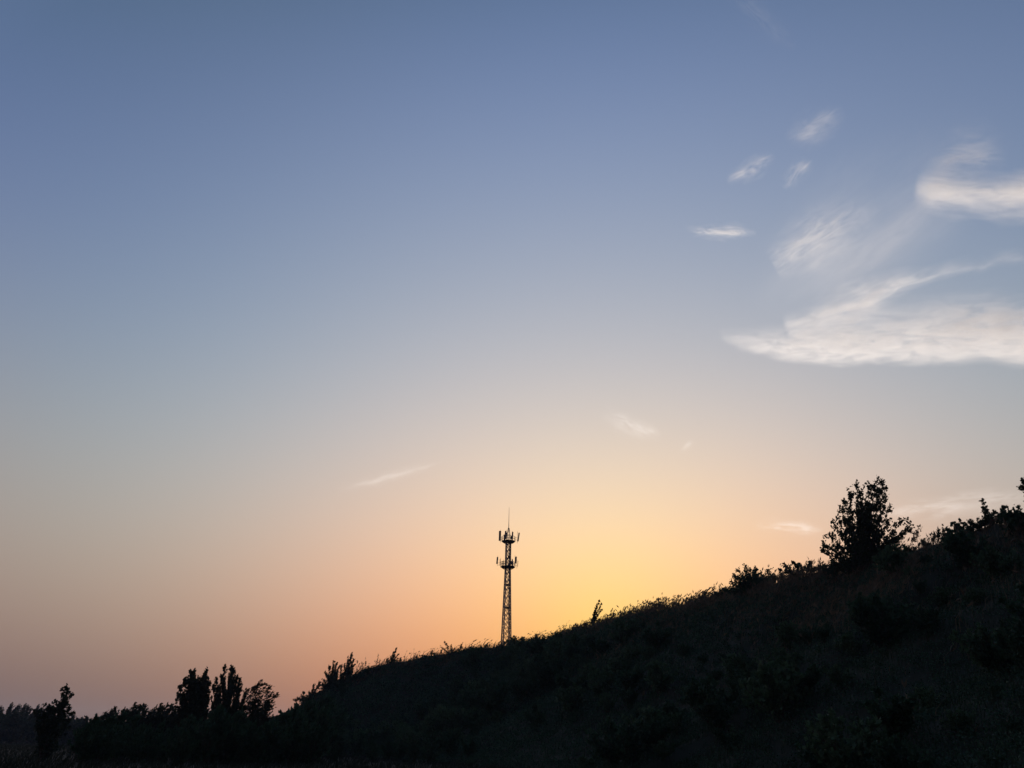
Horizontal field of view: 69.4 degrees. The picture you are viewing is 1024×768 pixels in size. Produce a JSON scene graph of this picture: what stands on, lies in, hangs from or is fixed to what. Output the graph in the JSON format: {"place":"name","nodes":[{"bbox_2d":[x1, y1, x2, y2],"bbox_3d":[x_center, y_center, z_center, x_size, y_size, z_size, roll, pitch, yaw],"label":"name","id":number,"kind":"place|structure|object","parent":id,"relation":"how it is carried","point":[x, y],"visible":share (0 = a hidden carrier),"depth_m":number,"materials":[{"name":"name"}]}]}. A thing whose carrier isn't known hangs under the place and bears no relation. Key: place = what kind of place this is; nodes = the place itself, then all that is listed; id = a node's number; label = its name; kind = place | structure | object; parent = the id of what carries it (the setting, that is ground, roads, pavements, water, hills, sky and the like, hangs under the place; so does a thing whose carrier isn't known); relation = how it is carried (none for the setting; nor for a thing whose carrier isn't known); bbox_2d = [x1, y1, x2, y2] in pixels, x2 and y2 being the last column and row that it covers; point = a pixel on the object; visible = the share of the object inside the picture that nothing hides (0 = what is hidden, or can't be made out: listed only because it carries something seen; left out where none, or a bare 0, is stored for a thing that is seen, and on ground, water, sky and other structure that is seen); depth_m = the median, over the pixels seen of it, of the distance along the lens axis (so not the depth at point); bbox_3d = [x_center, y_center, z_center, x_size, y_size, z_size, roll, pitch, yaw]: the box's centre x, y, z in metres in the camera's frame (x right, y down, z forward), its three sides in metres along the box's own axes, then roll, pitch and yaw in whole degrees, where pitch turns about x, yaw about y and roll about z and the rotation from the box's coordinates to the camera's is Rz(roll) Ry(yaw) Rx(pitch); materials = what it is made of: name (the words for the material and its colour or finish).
{"place":"outdoors","nodes":[
{"label":"outdoors","id":0,"kind":"place"},
{"bbox_2d":[0,742,554,767],"bbox_3d":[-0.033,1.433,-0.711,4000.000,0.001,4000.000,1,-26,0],"label":"ground","id":1,"kind":"structure","parent":0,"point":[189,762],"depth_m":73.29,"materials":[{"name":"plant"}]},
{"bbox_2d":[0,713,11,741],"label":"shrub","id":2,"kind":"object","parent":1,"relation":"on","point":[2,726],"visible":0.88,"depth_m":309.19,"materials":[{"name":"green plant"}]},
{"bbox_2d":[0,715,19,742],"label":"shrub","id":3,"kind":"object","parent":1,"relation":"on","point":[15,725],"visible":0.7,"depth_m":311.00,"materials":[{"name":"green plant"}]},
{"bbox_2d":[6,702,17,716],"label":"tree","id":4,"kind":"object","parent":1,"relation":"on","point":[9,709],"visible":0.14,"depth_m":345.48,"materials":[{"name":"green plant"}]},
{"bbox_2d":[0,709,28,743],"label":"shrub","id":5,"kind":"object","parent":1,"relation":"on","point":[14,717],"visible":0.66,"depth_m":314.50,"materials":[{"name":"green plant"}]},
{"bbox_2d":[15,704,21,713],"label":"tree","id":6,"kind":"object","parent":1,"relation":"on","point":[19,706],"visible":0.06,"depth_m":356.68,"materials":[{"name":"green plant"}]},
{"bbox_2d":[15,712,31,743],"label":"shrub","id":7,"kind":"object","parent":1,"relation":"on","point":[19,741],"visible":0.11,"depth_m":318.29,"materials":[{"name":"green plant"}]},
{"bbox_2d":[20,703,26,711],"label":"tree","id":8,"kind":"object","parent":1,"relation":"on","point":[24,707],"visible":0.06,"depth_m":348.30,"materials":[{"name":"green plant"}]},
{"bbox_2d":[18,704,32,719],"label":"tree","id":9,"kind":"object","parent":1,"relation":"on","point":[27,710],"visible":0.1,"depth_m":341.63,"materials":[{"name":"green plant"}]},
{"bbox_2d":[13,718,42,743],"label":"shrub","id":10,"kind":"object","parent":1,"relation":"on","point":[23,733],"visible":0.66,"depth_m":312.08,"materials":[{"name":"green plant"}]},
{"bbox_2d":[28,704,39,719],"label":"tree","id":11,"kind":"object","parent":1,"relation":"on","point":[37,707],"visible":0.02,"depth_m":343.32,"materials":[{"name":"green plant"}]},
{"bbox_2d":[22,715,67,743],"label":"shrub","id":12,"kind":"object","parent":1,"relation":"on","point":[25,728],"visible":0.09,"depth_m":312.48,"materials":[{"name":"green plant"}]},
{"bbox_2d":[31,683,75,759],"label":"leaning tree","id":13,"kind":"object","parent":1,"relation":"on","point":[51,730],"visible":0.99,"depth_m":67.16,"materials":[{"name":"green plant"}]},
{"bbox_2d":[63,717,82,744],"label":"shrub","id":14,"kind":"object","parent":1,"relation":"on","point":[72,722],"visible":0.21,"depth_m":329.68,"materials":[{"name":"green plant"}]},
{"bbox_2d":[67,715,88,741],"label":"shrub","id":15,"kind":"object","parent":1,"relation":"on","point":[82,721],"visible":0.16,"depth_m":328.50,"materials":[{"name":"green plant"}]},
{"bbox_2d":[67,721,108,762],"bbox_3d":[-34.066,29.008,59.802,2.866,3.244,3.106,5,-27,-8],"label":"thicket shrub","id":16,"kind":"object","parent":1,"relation":"on","point":[86,750],"visible":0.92,"depth_m":59.37,"materials":[{"name":"green plant"}]},
{"bbox_2d":[73,713,103,755],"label":"thicket shrub","id":17,"kind":"object","parent":1,"relation":"on","point":[96,717],"visible":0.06,"depth_m":69.22,"materials":[{"name":"green plant"}]},
{"bbox_2d":[75,719,119,760],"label":"thicket shrub","id":18,"kind":"object","parent":1,"relation":"on","point":[99,726],"visible":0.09,"depth_m":67.35,"materials":[{"name":"green plant"}]},
{"bbox_2d":[89,711,128,758],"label":"thicket shrub","id":19,"kind":"object","parent":1,"relation":"on","point":[110,720],"visible":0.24,"depth_m":68.47,"materials":[{"name":"green plant"}]},
{"bbox_2d":[100,708,120,725],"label":"windbreak tree","id":20,"kind":"object","parent":1,"relation":"on","point":[111,713],"visible":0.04,"depth_m":108.49,"materials":[{"name":"green plant"}]},
{"bbox_2d":[104,705,131,722],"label":"windbreak tree","id":21,"kind":"object","parent":1,"relation":"on","point":[119,712],"visible":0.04,"depth_m":113.47,"materials":[{"name":"green plant"}]},
{"bbox_2d":[106,709,136,730],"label":"thicket shrub","id":22,"kind":"object","parent":1,"relation":"on","point":[120,719],"visible":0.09,"depth_m":77.60,"materials":[{"name":"green plant"}]},
{"bbox_2d":[120,702,140,721],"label":"windbreak tree","id":23,"kind":"object","parent":1,"relation":"on","point":[134,707],"visible":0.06,"depth_m":114.53,"materials":[{"name":"green plant"}]},
{"bbox_2d":[115,711,153,759],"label":"thicket shrub","id":24,"kind":"object","parent":1,"relation":"on","point":[134,722],"visible":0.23,"depth_m":75.85,"materials":[{"name":"green plant"}]},
{"bbox_2d":[127,704,151,723],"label":"windbreak tree","id":25,"kind":"object","parent":1,"relation":"on","point":[130,713],"visible":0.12,"depth_m":111.66,"materials":[{"name":"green plant"}]},
{"bbox_2d":[133,703,163,735],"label":"windbreak tree","id":26,"kind":"object","parent":1,"relation":"on","point":[154,717],"visible":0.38,"depth_m":110.77,"materials":[{"name":"green plant"}]},
{"bbox_2d":[146,703,170,731],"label":"windbreak tree","id":27,"kind":"object","parent":1,"relation":"on","point":[167,721],"visible":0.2,"depth_m":112.72,"materials":[{"name":"green plant"}]},
{"bbox_2d":[156,702,178,734],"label":"windbreak tree","id":28,"kind":"object","parent":1,"relation":"on","point":[172,713],"visible":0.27,"depth_m":114.55,"materials":[{"name":"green plant"}]},
{"bbox_2d":[162,703,180,736],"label":"windbreak tree","id":29,"kind":"object","parent":1,"relation":"on","point":[172,721],"visible":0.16,"depth_m":115.04,"materials":[{"name":"green plant"}]},
{"bbox_2d":[173,667,211,726],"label":"round poplar","id":30,"kind":"object","parent":1,"relation":"on","point":[194,699],"visible":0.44,"depth_m":84.52,"materials":[{"name":"green plant"}]},
{"bbox_2d":[200,706,218,726],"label":"thicket shrub","id":31,"kind":"object","parent":1,"relation":"on","point":[213,711],"visible":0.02,"depth_m":81.46,"materials":[{"name":"green plant"}]},
{"bbox_2d":[209,664,248,718],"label":"feathery poplar","id":32,"kind":"object","parent":1,"relation":"on","point":[233,689],"visible":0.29,"depth_m":87.69,"materials":[{"name":"green plant"}]},
{"bbox_2d":[233,706,252,725],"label":"thicket shrub","id":33,"kind":"object","parent":1,"relation":"on","point":[238,715],"visible":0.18,"depth_m":77.57,"materials":[{"name":"green plant"}]},
{"bbox_2d":[240,679,279,727],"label":"wind bent tree","id":34,"kind":"object","parent":1,"relation":"on","point":[257,711],"visible":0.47,"depth_m":86.47,"materials":[{"name":"green plant"}]},
{"bbox_2d":[273,709,283,721],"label":"thicket shrub","id":35,"kind":"object","parent":1,"relation":"on","point":[280,712],"visible":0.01,"depth_m":103.68,"materials":[{"name":"green plant"}]},
{"bbox_2d":[273,708,300,755],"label":"thicket shrub","id":36,"kind":"object","parent":1,"relation":"on","point":[284,718],"visible":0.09,"depth_m":85.83,"materials":[{"name":"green plant"}]},
{"bbox_2d":[277,705,303,724],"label":"thicket shrub","id":37,"kind":"object","parent":1,"relation":"on","point":[295,713],"visible":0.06,"depth_m":88.16,"materials":[{"name":"green plant"}]},
{"bbox_2d":[288,702,301,712],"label":"thicket shrub","id":38,"kind":"object","parent":1,"relation":"on","point":[298,706],"depth_m":115.31,"materials":[{"name":"green plant"}]},
{"bbox_2d":[290,707,307,721],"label":"thicket shrub","id":39,"kind":"object","parent":1,"relation":"on","point":[305,714],"visible":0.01,"depth_m":113.26,"materials":[{"name":"green plant"}]},
{"bbox_2d":[278,711,320,763],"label":"thicket shrub","id":40,"kind":"object","parent":1,"relation":"on","point":[293,750],"visible":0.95,"depth_m":70.36,"materials":[{"name":"green plant"}]},
{"bbox_2d":[300,695,316,714],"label":"thicket shrub","id":41,"kind":"object","parent":1,"relation":"on","point":[308,705],"visible":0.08,"depth_m":119.88,"materials":[{"name":"green plant"}]},
{"bbox_2d":[287,703,336,761],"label":"thicket shrub","id":42,"kind":"object","parent":1,"relation":"on","point":[311,718],"visible":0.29,"depth_m":79.86,"materials":[{"name":"green plant"}]},
{"bbox_2d":[299,690,348,740],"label":"thicket shrub","id":43,"kind":"object","parent":1,"relation":"on","point":[326,699],"visible":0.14,"depth_m":122.70,"materials":[{"name":"green plant"}]},
{"bbox_2d":[0,0,1023,719],"label":"sky","id":44,"kind":"structure","parent":0,"point":[305,306],"materials":[{"name":"blue"}]},
{"bbox_2d":[274,525,1023,767],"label":"hill","id":45,"kind":"structure","parent":0,"point":[694,746],"depth_m":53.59,"materials":[{"name":"plant"}]},
{"bbox_2d":[293,684,318,701],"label":"wind bent shrub","id":46,"kind":"object","parent":45,"relation":"on","point":[308,696],"visible":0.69,"depth_m":178.72,"materials":[{"name":"green plant"}]},
{"bbox_2d":[316,660,340,689],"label":"wind bent shrub","id":47,"kind":"object","parent":45,"relation":"on","point":[324,685],"visible":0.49,"depth_m":180.15,"materials":[{"name":"green plant"}]},
{"bbox_2d":[343,652,355,678],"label":"wind bent shrub","id":48,"kind":"object","parent":45,"relation":"on","point":[349,666],"visible":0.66,"depth_m":182.09,"materials":[{"name":"green plant"}]},
{"bbox_2d":[327,664,379,690],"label":"wind bent shrub","id":49,"kind":"object","parent":45,"relation":"on","point":[338,682],"visible":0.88,"depth_m":177.97,"materials":[{"name":"green plant"}]},
{"bbox_2d":[352,657,368,672],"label":"wind bent shrub","id":50,"kind":"object","parent":45,"relation":"on","point":[363,668],"visible":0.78,"depth_m":181.47,"materials":[{"name":"green plant"}]},
{"bbox_2d":[387,648,399,663],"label":"wind bent shrub","id":51,"kind":"object","parent":45,"relation":"on","point":[392,658],"visible":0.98,"depth_m":181.32,"materials":[{"name":"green plant"}]},
{"bbox_2d":[441,641,457,653],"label":"wind bent shrub","id":52,"kind":"object","parent":45,"relation":"on","point":[450,649],"visible":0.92,"depth_m":179.45,"materials":[{"name":"green plant"}]},
{"bbox_2d":[462,646,487,666],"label":"hillside shrub","id":53,"kind":"object","parent":45,"relation":"on","point":[473,655],"visible":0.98,"depth_m":167.79,"materials":[{"name":"green plant"}]},
{"bbox_2d":[496,524,519,645],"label":"lattice tower","id":54,"kind":"structure","parent":45,"relation":"on","point":[509,567],"depth_m":183.78,"materials":[{"name":"metal"}]},
{"bbox_2d":[505,635,525,650],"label":"hillside shrub","id":55,"kind":"object","parent":45,"relation":"on","point":[518,643],"visible":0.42,"depth_m":166.08,"materials":[{"name":"green plant"}]},
{"bbox_2d":[522,701,546,730],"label":"thicket shrub","id":56,"kind":"object","parent":45,"relation":"on","point":[535,719],"visible":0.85,"depth_m":88.52,"materials":[{"name":"green plant"}]},
{"bbox_2d":[523,634,547,655],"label":"hillside shrub","id":57,"kind":"object","parent":45,"relation":"on","point":[532,649],"visible":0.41,"depth_m":152.20,"materials":[{"name":"green plant"}]},
{"bbox_2d":[531,636,552,658],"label":"hillside shrub","id":58,"kind":"object","parent":45,"relation":"on","point":[538,646],"visible":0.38,"depth_m":138.94,"materials":[{"name":"green plant"}]},
{"bbox_2d":[542,636,569,660],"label":"hillside shrub","id":59,"kind":"object","parent":45,"relation":"on","point":[557,645],"visible":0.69,"depth_m":126.32,"materials":[{"name":"green plant"}]},
{"bbox_2d":[551,631,564,640],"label":"hillside shrub","id":60,"kind":"object","parent":45,"relation":"on","point":[555,635],"visible":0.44,"depth_m":150.89,"materials":[{"name":"green plant"}]},
{"bbox_2d":[590,599,602,624],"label":"sapling","id":61,"kind":"object","parent":45,"relation":"on","point":[595,615],"visible":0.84,"depth_m":153.69,"materials":[{"name":"green plant"}]},
{"bbox_2d":[583,714,629,766],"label":"hillside shrub","id":62,"kind":"object","parent":45,"relation":"on","point":[603,749],"visible":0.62,"depth_m":56.70,"materials":[{"name":"green plant"}]},
{"bbox_2d":[311,511,1023,731],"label":"tall grass","id":63,"kind":"structure","parent":45,"relation":"on","point":[808,574],"depth_m":84.28,"materials":[{"name":"plant"}]},
{"bbox_2d":[697,653,708,662],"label":"hillside shrub","id":64,"kind":"object","parent":45,"relation":"on","point":[699,657],"visible":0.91,"depth_m":78.22,"materials":[{"name":"green plant"}]},
{"bbox_2d":[682,673,741,725],"bbox_3d":[15.742,24.461,57.151,4.146,3.882,4.403,14,-29,-24],"label":"hillside shrub","id":65,"kind":"object","parent":45,"relation":"on","point":[697,691],"visible":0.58,"depth_m":57.45,"materials":[{"name":"green plant"}]},
{"bbox_2d":[715,588,725,596],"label":"hillside shrub","id":66,"kind":"object","parent":45,"relation":"on","point":[721,591],"visible":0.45,"depth_m":108.29,"materials":[{"name":"green plant"}]},
{"bbox_2d":[725,563,773,596],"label":"crest bush","id":67,"kind":"object","parent":45,"relation":"on","point":[746,578],"visible":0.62,"depth_m":100.46,"materials":[{"name":"green plant"}]},
{"bbox_2d":[732,660,773,696],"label":"hillside shrub","id":68,"kind":"object","parent":45,"relation":"on","point":[738,674],"visible":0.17,"depth_m":57.23,"materials":[{"name":"green plant"}]},
{"bbox_2d":[738,660,813,722],"bbox_3d":[18.255,20.661,49.453,5.643,4.322,4.098,20,-32,-32],"label":"hillside shrub","id":69,"kind":"object","parent":45,"relation":"on","point":[780,688],"visible":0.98,"depth_m":49.31,"materials":[{"name":"green plant"}]},
{"bbox_2d":[778,560,817,576],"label":"crest shrub","id":70,"kind":"object","parent":45,"relation":"on","point":[796,565],"visible":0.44,"depth_m":92.80,"materials":[{"name":"green plant"}]},
{"bbox_2d":[772,655,826,704],"bbox_3d":[19.716,20.836,51.526,3.378,3.719,4.104,12,-28,-21],"label":"hillside shrub","id":71,"kind":"object","parent":45,"relation":"on","point":[811,678],"visible":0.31,"depth_m":50.73,"materials":[{"name":"green plant"}]},
{"bbox_2d":[794,734,846,767],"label":"hillside shrub","id":72,"kind":"object","parent":45,"relation":"on","point":[810,758],"visible":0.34,"depth_m":37.41,"materials":[{"name":"green plant"}]},
{"bbox_2d":[822,563,838,575],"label":"hillside shrub","id":73,"kind":"object","parent":45,"relation":"on","point":[834,568],"visible":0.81,"depth_m":85.53,"materials":[{"name":"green plant"}]},
{"bbox_2d":[802,707,887,767],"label":"hillside shrub","id":74,"kind":"object","parent":45,"relation":"on","point":[837,752],"visible":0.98,"depth_m":35.22,"materials":[{"name":"green plant"}]},
{"bbox_2d":[820,475,914,576],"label":"hillside tree","id":75,"kind":"object","parent":45,"relation":"on","point":[861,547],"visible":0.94,"depth_m":81.81,"materials":[{"name":"green plant"}]},
{"bbox_2d":[846,589,915,650],"bbox_3d":[27.712,17.467,54.760,5.039,4.444,4.746,-20,-33,36],"label":"hillside shrub","id":76,"kind":"object","parent":45,"relation":"on","point":[877,623],"visible":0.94,"depth_m":54.35,"materials":[{"name":"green plant"}]},
{"bbox_2d":[871,543,910,577],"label":"hillside shrub","id":77,"kind":"object","parent":45,"relation":"on","point":[896,557],"visible":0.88,"depth_m":68.98,"materials":[{"name":"green plant"}]},
{"bbox_2d":[862,686,922,741],"bbox_3d":[19.097,16.634,36.990,2.728,3.004,3.314,-13,-30,26],"label":"hillside shrub","id":78,"kind":"object","parent":45,"relation":"on","point":[896,717],"visible":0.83,"depth_m":36.45,"materials":[{"name":"green plant"}]},
{"bbox_2d":[910,524,921,544],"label":"sapling","id":79,"kind":"object","parent":45,"relation":"on","point":[915,534],"visible":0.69,"depth_m":77.14,"materials":[{"name":"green plant"}]},
{"bbox_2d":[912,579,925,593],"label":"hillside shrub","id":80,"kind":"object","parent":45,"relation":"on","point":[919,587],"visible":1,"depth_m":59.89,"materials":[{"name":"green plant"}]},
{"bbox_2d":[904,686,949,716],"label":"hillside shrub","id":81,"kind":"object","parent":45,"relation":"on","point":[926,699],"visible":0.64,"depth_m":39.42,"materials":[{"name":"green plant"}]},
{"bbox_2d":[936,529,941,538],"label":"crest weed","id":82,"kind":"object","parent":45,"relation":"on","point":[938,533],"visible":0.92,"depth_m":73.21,"materials":[{"name":"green plant"}]},
{"bbox_2d":[940,707,977,733],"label":"hillside shrub","id":83,"kind":"object","parent":45,"relation":"on","point":[953,719],"visible":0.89,"depth_m":33.98,"materials":[{"name":"green plant"}]},
{"bbox_2d":[944,518,973,535],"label":"crest bush","id":84,"kind":"object","parent":45,"relation":"on","point":[954,523],"visible":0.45,"depth_m":71.55,"materials":[{"name":"green plant"}]},
{"bbox_2d":[941,527,991,568],"bbox_3d":[38.095,13.673,61.475,3.719,3.482,3.949,25,-35,-39],"label":"hillside shrub","id":85,"kind":"object","parent":45,"relation":"on","point":[961,551],"visible":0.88,"depth_m":61.26,"materials":[{"name":"green plant"}]},
{"bbox_2d":[966,526,978,533],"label":"hillside shrub","id":86,"kind":"object","parent":45,"relation":"on","point":[970,528],"visible":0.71,"depth_m":67.63,"materials":[{"name":"green plant"}]},
{"bbox_2d":[966,517,984,531],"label":"hillside shrub","id":87,"kind":"object","parent":45,"relation":"on","point":[975,525],"visible":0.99,"depth_m":67.22,"materials":[{"name":"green plant"}]},
{"bbox_2d":[948,622,1016,675],"bbox_3d":[26.608,14.879,41.473,3.949,2.929,2.790,-1,-26,5],"label":"hillside shrub","id":88,"kind":"object","parent":45,"relation":"on","point":[983,650],"visible":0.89,"depth_m":41.12,"materials":[{"name":"green plant"}]},
{"bbox_2d":[978,498,999,527],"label":"sapling","id":89,"kind":"object","parent":45,"relation":"on","point":[986,517],"visible":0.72,"depth_m":67.42,"materials":[{"name":"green plant"}]},
{"bbox_2d":[992,505,1014,524],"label":"crest bush","id":90,"kind":"object","parent":45,"relation":"on","point":[1003,507],"visible":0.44,"depth_m":66.33,"materials":[{"name":"green plant"}]},
{"bbox_2d":[997,510,1017,522],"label":"hillside shrub","id":91,"kind":"object","parent":45,"relation":"on","point":[999,516],"visible":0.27,"depth_m":63.66,"materials":[{"name":"green plant"}]},
{"bbox_2d":[1000,511,1023,536],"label":"crest bush","id":92,"kind":"object","parent":45,"relation":"on","point":[1011,521],"visible":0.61,"depth_m":62.41,"materials":[{"name":"green plant"}]},
{"bbox_2d":[1004,504,1021,522],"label":"hillside shrub","id":93,"kind":"object","parent":45,"relation":"on","point":[1017,507],"visible":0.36,"depth_m":63.14,"materials":[{"name":"green plant"}]},
{"bbox_2d":[1016,477,1023,492],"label":"overhanging tree","id":94,"kind":"object","parent":45,"relation":"on","point":[1020,487],"visible":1,"depth_m":59.30,"materials":[{"name":"green plant"}]},
{"bbox_2d":[1018,510,1023,522],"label":"hillside shrub","id":95,"kind":"object","parent":45,"relation":"on","point":[1020,514],"visible":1,"depth_m":61.12,"materials":[{"name":"green plant"}]}
]}

